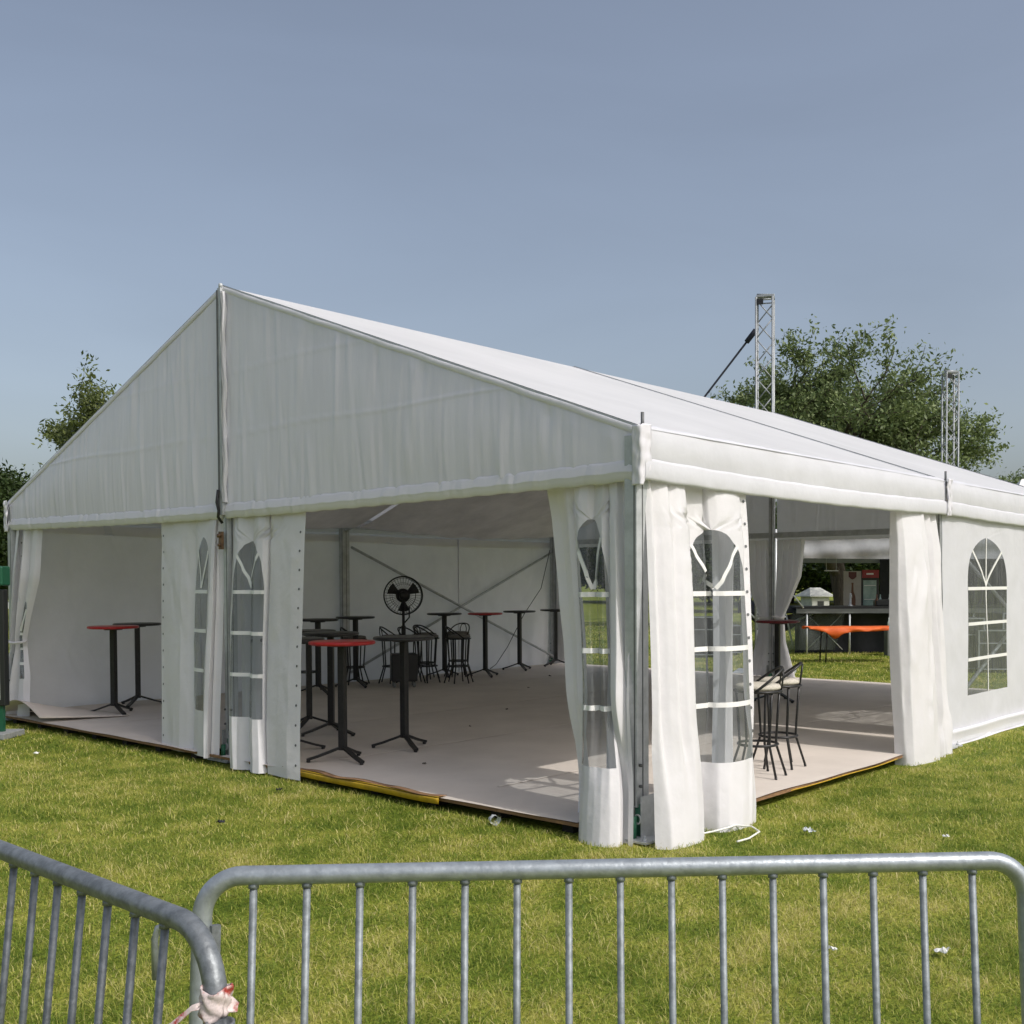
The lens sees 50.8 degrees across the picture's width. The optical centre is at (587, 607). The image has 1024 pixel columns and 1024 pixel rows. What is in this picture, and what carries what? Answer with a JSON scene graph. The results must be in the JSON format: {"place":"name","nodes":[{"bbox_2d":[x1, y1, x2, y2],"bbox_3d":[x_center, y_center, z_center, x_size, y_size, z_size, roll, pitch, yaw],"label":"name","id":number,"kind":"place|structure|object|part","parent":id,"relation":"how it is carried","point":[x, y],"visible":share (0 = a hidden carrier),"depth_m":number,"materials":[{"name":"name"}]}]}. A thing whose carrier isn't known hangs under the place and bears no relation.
{"place":"outdoors","nodes":[
{"label":"outdoors","id":0,"kind":"place"},
{"bbox_2d":[488,814,500,825],"bbox_3d":[-0.667,1.506,7.651,0.081,0.073,0.082,-1,2,-20],"label":"plastic cup","id":1,"kind":"object","parent":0,"point":[498,819],"visible":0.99,"depth_m":7.65,"materials":[{"name":"plastic"}]},
{"bbox_2d":[0,584,1023,1023],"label":"ground","id":2,"kind":"structure","parent":0,"point":[594,610],"depth_m":5.85,"materials":[{"name":"green plant"}]},
{"bbox_2d":[0,566,24,739],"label":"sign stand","id":3,"kind":"object","parent":2,"relation":"on","point":[4,660],"visible":0.99,"depth_m":11.98,"materials":[{"name":"black"}]},
{"bbox_2d":[0,458,33,601],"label":"broadleaf tree","id":4,"kind":"object","parent":2,"relation":"on","point":[9,488],"visible":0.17,"depth_m":40.34,"materials":[{"name":"green plant"}]},
{"bbox_2d":[12,470,32,481],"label":"broadleaf tree","id":5,"kind":"object","parent":2,"relation":"on","point":[29,477],"depth_m":51.09,"materials":[{"name":"green plant"}]},
{"bbox_2d":[23,350,121,467],"bbox_3d":[-14.687,-3.643,36.740,8.453,9.208,5.881,0,1,-12],"label":"feathery tree","id":6,"kind":"object","parent":2,"relation":"on","point":[90,404],"visible":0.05,"depth_m":34.97,"materials":[{"name":"green plant"}]},
{"bbox_2d":[0,840,234,1023],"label":"crowd barrier","id":7,"kind":"object","parent":2,"relation":"on","point":[191,928],"visible":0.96,"depth_m":2.25,"materials":[{"name":"metal"}]},
{"bbox_2d":[169,983,238,1023],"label":"barrier tape","id":8,"kind":"object","parent":7,"relation":"attached to","point":[223,1002],"visible":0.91,"depth_m":1.96,"materials":[{"name":"white plastic"}]},
{"bbox_2d":[5,663,994,832],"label":"event floor","id":9,"kind":"structure","parent":2,"relation":"on","point":[518,757],"depth_m":11.53,"materials":[{"name":"beige wood"}]},
{"bbox_2d":[87,625,138,714],"bbox_3d":[-5.897,0.769,13.376,0.600,1.096,0.623,0,1,15],"label":"cocktail table","id":10,"kind":"object","parent":9,"relation":"on","point":[112,629],"visible":0.97,"depth_m":13.33,"materials":[{"name":"black metal"}]},
{"bbox_2d":[112,622,161,706],"bbox_3d":[-5.974,0.747,14.279,0.623,1.096,0.600,-1,2,-30],"label":"cocktail table","id":11,"kind":"object","parent":9,"relation":"on","point":[133,699],"visible":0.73,"depth_m":14.24,"materials":[{"name":"black metal"}]},
{"bbox_2d":[260,637,325,748],"bbox_3d":[-2.817,0.836,10.303,0.623,1.096,0.600,-1,2,-40],"label":"cocktail table","id":12,"kind":"object","parent":9,"relation":"on","point":[306,639],"visible":0.17,"depth_m":10.34,"materials":[{"name":"black metal"}]},
{"bbox_2d":[300,629,337,728],"bbox_3d":[-3.108,0.795,12.013,0.623,1.096,0.600,-1,2,-20],"label":"cocktail table","id":13,"kind":"object","parent":9,"relation":"on","point":[306,718],"visible":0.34,"depth_m":11.98,"materials":[{"name":"black metal"}]},
{"bbox_2d":[301,618,338,693],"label":"cocktail table","id":14,"kind":"object","parent":9,"relation":"on","point":[318,621],"visible":0.77,"depth_m":15.73,"materials":[{"name":"black metal"}]},
{"bbox_2d":[301,631,358,736],"bbox_3d":[-2.748,0.806,11.498,0.600,1.096,0.623,0,1,0],"label":"cocktail table","id":15,"kind":"object","parent":9,"relation":"on","point":[329,635],"visible":0.91,"depth_m":11.45,"materials":[{"name":"black metal"}]},
{"bbox_2d":[306,639,374,764],"bbox_3d":[-2.234,0.847,9.796,0.600,1.096,0.623,0,1,15],"label":"cocktail table","id":16,"kind":"object","parent":9,"relation":"on","point":[341,645],"visible":1,"depth_m":9.75,"materials":[{"name":"black metal"}]},
{"bbox_2d":[335,616,374,687],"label":"cocktail table","id":17,"kind":"object","parent":9,"relation":"on","point":[355,619],"visible":0.94,"depth_m":16.72,"materials":[{"name":"black metal"}]},
{"bbox_2d":[340,627,369,684],"bbox_3d":[-3.745,0.758,17.201,0.495,0.924,0.432,-1,2,-20],"label":"bar stool","id":18,"kind":"object","parent":9,"relation":"on","point":[350,667],"visible":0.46,"depth_m":17.09,"materials":[{"name":"black metal"}]},
{"bbox_2d":[378,626,398,683],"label":"bar stool","id":19,"kind":"object","parent":9,"relation":"on","point":[383,654],"visible":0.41,"depth_m":17.30,"materials":[{"name":"black metal"}]},
{"bbox_2d":[383,576,422,687],"bbox_3d":[-2.868,0.361,16.706,0.614,1.724,0.350,-1,1,-15],"label":"pedestal fan","id":20,"kind":"object","parent":9,"relation":"on","point":[402,595],"visible":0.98,"depth_m":16.63,"materials":[{"name":"black plastic"}]},
{"bbox_2d":[371,635,434,751],"bbox_3d":[-1.798,0.827,10.554,0.600,1.096,0.623,1,2,30],"label":"cocktail table","id":21,"kind":"object","parent":9,"relation":"on","point":[403,640],"visible":1,"depth_m":10.52,"materials":[{"name":"black metal"}]},
{"bbox_2d":[396,627,425,682],"bbox_3d":[-2.851,0.753,17.283,0.432,0.924,0.495,1,2,35],"label":"bar stool","id":22,"kind":"object","parent":9,"relation":"on","point":[398,629],"visible":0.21,"depth_m":17.26,"materials":[{"name":"black metal"}]},
{"bbox_2d":[413,624,439,679],"bbox_3d":[-2.743,0.733,18.108,0.432,0.924,0.495,1,2,30],"label":"bar stool","id":23,"kind":"object","parent":9,"relation":"on","point":[430,661],"visible":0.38,"depth_m":18.06,"materials":[{"name":"black metal"}]},
{"bbox_2d":[413,626,440,682],"bbox_3d":[-2.617,0.748,17.452,0.495,0.924,0.432,-1,2,-40],"label":"bar stool","id":24,"kind":"object","parent":9,"relation":"on","point":[426,665],"visible":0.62,"depth_m":17.34,"materials":[{"name":"black metal"}]},
{"bbox_2d":[427,612,461,677],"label":"cocktail table","id":25,"kind":"object","parent":9,"relation":"on","point":[444,615],"visible":0.92,"depth_m":18.48,"materials":[{"name":"black metal"}]},
{"bbox_2d":[444,623,472,676],"bbox_3d":[-2.240,0.720,18.547,0.432,0.924,0.495,0,2,20],"label":"bar stool","id":26,"kind":"object","parent":9,"relation":"on","point":[466,632],"visible":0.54,"depth_m":18.51,"materials":[{"name":"black metal"}]},
{"bbox_2d":[444,626,473,683],"bbox_3d":[-2.091,0.749,17.361,0.495,0.924,0.432,-1,2,-20],"label":"bar stool","id":27,"kind":"object","parent":9,"relation":"on","point":[457,636],"visible":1,"depth_m":17.29,"materials":[{"name":"black metal"}]},
{"bbox_2d":[468,612,501,677],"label":"cocktail table","id":28,"kind":"object","parent":9,"relation":"on","point":[485,615],"visible":0.98,"depth_m":18.49,"materials":[{"name":"black metal"}]},
{"bbox_2d":[502,610,535,670],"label":"cocktail table","id":29,"kind":"object","parent":9,"relation":"on","point":[519,637],"visible":1,"depth_m":19.81,"materials":[{"name":"black metal"}]},
{"bbox_2d":[540,609,564,666],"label":"cocktail table","id":30,"kind":"object","parent":9,"relation":"on","point":[555,611],"visible":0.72,"depth_m":20.73,"materials":[{"name":"black metal"}]},
{"bbox_2d":[733,666,786,779],"bbox_3d":[1.421,0.945,8.986,0.495,0.924,0.432,0,1,0],"label":"bar stool","id":31,"kind":"object","parent":9,"relation":"on","point":[769,687],"visible":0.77,"depth_m":8.97,"materials":[{"name":"black metal"}]},
{"bbox_2d":[754,620,799,702],"bbox_3d":[2.576,0.714,14.581,0.600,1.096,0.623,1,2,30],"label":"cocktail table","id":32,"kind":"object","parent":9,"relation":"on","point":[777,623],"visible":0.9,"depth_m":14.53,"materials":[{"name":"black metal"}]},
{"bbox_2d":[753,662,806,769],"bbox_3d":[1.678,0.932,9.476,0.495,0.924,0.432,0,1,10],"label":"bar stool","id":33,"kind":"object","parent":9,"relation":"on","point":[790,682],"visible":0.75,"depth_m":9.37,"materials":[{"name":"black metal"}]},
{"bbox_2d":[3,283,1023,849],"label":"marquee","id":34,"kind":"object","parent":2,"relation":"on","point":[221,483],"visible":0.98,"depth_m":10.27,"materials":[{"name":"fabric"}]},
{"bbox_2d":[490,550,549,668],"bbox_3d":[-1.307,-0.008,20.455,0.099,2.231,1.804,1,2,36],"label":"hanging cable","id":35,"kind":"object","parent":34,"relation":"hanging from","point":[524,613],"visible":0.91,"depth_m":20.62,"materials":[{"name":"black metal"}]},
{"bbox_2d":[151,851,1023,1023],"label":"crowd barrier","id":36,"kind":"object","parent":2,"relation":"on","point":[360,875],"visible":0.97,"depth_m":2.41,"materials":[{"name":"metal"}]},
{"bbox_2d":[579,547,648,591],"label":"broadleaf tree","id":37,"kind":"object","parent":2,"relation":"on","point":[589,557],"visible":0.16,"depth_m":87.43,"materials":[{"name":"green plant"}]},
{"bbox_2d":[694,616,712,656],"bbox_3d":[2.519,0.655,24.518,0.830,0.919,0.612,0,1,0],"label":"flight case","id":38,"kind":"object","parent":2,"relation":"on","point":[699,631],"visible":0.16,"depth_m":24.22,"materials":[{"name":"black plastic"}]},
{"bbox_2d":[704,824,759,842],"bbox_3d":[0.923,1.512,7.176,0.672,0.036,0.315,-1,2,-40],"label":"white cable","id":39,"kind":"object","parent":2,"relation":"on","point":[753,835],"visible":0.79,"depth_m":7.26,"materials":[{"name":"white plastic"}]},
{"bbox_2d":[732,624,741,654],"bbox_3d":[3.259,0.745,25.220,0.630,0.699,0.612,0,1,0],"label":"flight case","id":40,"kind":"object","parent":2,"relation":"on","point":[737,635],"visible":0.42,"depth_m":24.92,"materials":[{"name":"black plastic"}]},
{"bbox_2d":[690,526,814,604],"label":"broadleaf tree","id":41,"kind":"object","parent":2,"relation":"on","point":[697,577],"visible":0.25,"depth_m":57.74,"materials":[{"name":"green plant"}]},
{"bbox_2d":[732,294,795,673],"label":"truss tower","id":42,"kind":"structure","parent":2,"relation":"on","point":[759,298],"depth_m":19.77,"materials":[{"name":"metal"}]},
{"bbox_2d":[582,329,757,556],"bbox_3d":[0.636,-2.059,22.314,6.759,6.397,0.092,1,2,42],"label":"guy strap","id":43,"kind":"object","parent":42,"relation":"attached to","point":[749,338],"visible":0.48,"depth_m":20.34,"materials":[{"name":"black fabric"}]},
{"bbox_2d":[738,595,814,649],"bbox_3d":[4.512,0.321,25.959,1.772,1.508,1.125,0,1,0],"label":"folded canopy","id":44,"kind":"object","parent":2,"relation":"on","point":[800,617],"visible":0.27,"depth_m":25.55,"materials":[{"name":"fabric"}]},
{"bbox_2d":[790,586,807,602],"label":"broadleaf tree","id":45,"kind":"object","parent":2,"relation":"on","point":[793,598],"depth_m":82.72,"materials":[{"name":"green plant"}]},
{"bbox_2d":[775,522,831,593],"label":"broadleaf tree","id":46,"kind":"object","parent":2,"relation":"on","point":[812,579],"visible":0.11,"depth_m":68.04,"materials":[{"name":"green plant"}]},
{"bbox_2d":[803,827,814,831],"bbox_3d":[1.506,1.503,7.309,0.076,0.034,0.060,1,2,40],"label":"plastic wrapper","id":47,"kind":"object","parent":2,"relation":"on","point":[807,829],"visible":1,"depth_m":7.31,"materials":[{"name":"white plastic"}]},
{"bbox_2d":[795,588,832,605],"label":"garden hut","id":48,"kind":"object","parent":2,"relation":"on","point":[814,596],"visible":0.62,"depth_m":43.69,"materials":[{"name":"white"}]},
{"bbox_2d":[818,601,823,605],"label":"window","id":49,"kind":"structure","parent":48,"relation":"in","point":[820,603],"depth_m":43.63,"materials":[{"name":"black glass"}]},
{"bbox_2d":[805,627,827,662],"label":"folding table","id":50,"kind":"object","parent":2,"relation":"on","point":[820,645],"visible":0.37,"depth_m":22.95,"materials":[{"name":"black metal"}]},
{"bbox_2d":[802,626,888,638],"bbox_3d":[5.780,0.514,22.800,2.320,0.246,0.803,0,1,0],"label":"tablecloth","id":51,"kind":"object","parent":50,"relation":"on","point":[834,632],"visible":0.73,"depth_m":22.44,"materials":[{"name":"orange fabric"}]},
{"bbox_2d":[814,563,879,597],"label":"broadleaf tree","id":52,"kind":"object","parent":2,"relation":"on","point":[860,566],"visible":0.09,"depth_m":55.81,"materials":[{"name":"green plant"}]},
{"bbox_2d":[709,314,1011,605],"bbox_3d":[9.237,-4.572,38.752,10.497,10.962,10.248,1,2,40],"label":"broadleaf tree","id":53,"kind":"object","parent":2,"relation":"on","point":[901,417],"visible":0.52,"depth_m":36.87,"materials":[{"name":"green plant"}]},
{"bbox_2d":[843,570,878,604],"bbox_3d":[6.921,0.021,27.456,0.910,1.980,0.606,0,1,0],"label":"drinks fridge","id":54,"kind":"object","parent":2,"relation":"on","point":[862,586],"visible":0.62,"depth_m":27.15,"materials":[{"name":"black"}]},
{"bbox_3d":[7.132,0.067,27.194,0.330,1.540,0.027,0,1,0],"label":"glass door","id":55,"kind":"part","parent":54,"relation":"part of","materials":[{"name":"clear glass"}]},
{"bbox_2d":[741,529,1006,643],"bbox_3d":[8.312,-1.062,26.983,8.317,4.200,5.417,0,1,0],"label":"bar tent","id":56,"kind":"object","parent":2,"relation":"on","point":[856,551],"visible":0.12,"depth_m":24.38,"materials":[{"name":"fabric"}]},
{"bbox_2d":[824,559,837,570],"bbox_3d":[5.886,-1.310,25.976,0.320,0.840,0.100,0,1,0],"label":"hanging rack","id":57,"kind":"object","parent":56,"relation":"hanging from","point":[831,570],"visible":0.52,"depth_m":25.97,"materials":[{"name":"metal"}]},
{"bbox_2d":[884,617,889,655],"bbox_3d":[7.053,0.657,24.724,0.400,0.882,0.300,0,1,0],"label":"bottle crate","id":58,"kind":"object","parent":2,"relation":"on","point":[886,644],"visible":0.16,"depth_m":24.66,"materials":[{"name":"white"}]},
{"bbox_2d":[791,605,1006,654],"bbox_3d":[7.949,0.510,25.561,6.750,1.130,0.920,0,1,0],"label":"bar counter","id":59,"kind":"object","parent":2,"relation":"on","point":[807,641],"visible":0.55,"depth_m":25.80,"materials":[{"name":"black"}]},
{"bbox_2d":[848,593,852,605],"bbox_3d":[6.208,-0.202,25.372,0.120,0.310,0.182,0,1,0],"label":"beer tap","id":60,"kind":"object","parent":59,"relation":"on","point":[850,595],"visible":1,"depth_m":25.38,"materials":[{"name":"metal"}]},
{"bbox_2d":[873,599,888,605],"bbox_3d":[7.053,-0.131,25.605,0.440,0.150,0.300,0,1,0],"label":"drip tray","id":61,"kind":"object","parent":59,"relation":"on","point":[882,602],"visible":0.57,"depth_m":25.46,"materials":[{"name":"black"}]},
{"bbox_2d":[933,947,950,953],"bbox_3d":[1.623,1.563,4.930,0.071,0.031,0.053,1,2,30],"label":"paper scrap","id":62,"kind":"object","parent":2,"relation":"on","point":[943,950],"visible":1,"depth_m":4.92,"materials":[{"name":"white paper"}]},
{"bbox_2d":[941,370,959,466],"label":"truss tower","id":63,"kind":"structure","parent":2,"relation":"on","point":[949,373],"depth_m":26.85,"materials":[{"name":"metal"}]},
{"bbox_2d":[968,617,984,670],"bbox_3d":[7.035,0.690,20.518,0.880,1.019,0.612,0,1,0],"label":"flight case","id":64,"kind":"object","parent":2,"relation":"on","point":[971,642],"visible":0.22,"depth_m":20.22,"materials":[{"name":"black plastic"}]},
{"bbox_2d":[975,629,1006,672],"bbox_3d":[7.598,0.803,20.321,0.650,0.799,0.612,0,1,0],"label":"flight case","id":65,"kind":"object","parent":2,"relation":"on","point":[995,636],"visible":0.56,"depth_m":20.02,"materials":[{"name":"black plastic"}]},
{"bbox_2d":[992,612,1006,628],"bbox_3d":[8.336,0.639,20.817,0.830,1.099,0.612,0,1,0],"label":"flight case","id":66,"kind":"object","parent":2,"relation":"on","point":[999,615],"visible":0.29,"depth_m":20.73,"materials":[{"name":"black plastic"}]},
{"bbox_2d":[982,466,1023,483],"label":"broadleaf tree","id":67,"kind":"object","parent":2,"relation":"on","point":[1015,479],"visible":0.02,"depth_m":57.75,"materials":[{"name":"green plant"}]},
{"bbox_2d":[1017,479,1023,485],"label":"distant tent","id":68,"kind":"object","parent":2,"relation":"on","point":[1021,482],"visible":0.02,"depth_m":45.76,"materials":[{"name":"white fabric"}]},
{"bbox_2d":[0,0,1023,507],"label":"sky","id":69,"kind":"structure","parent":0,"point":[609,187],"materials":[{"name":"blue"}]}
]}

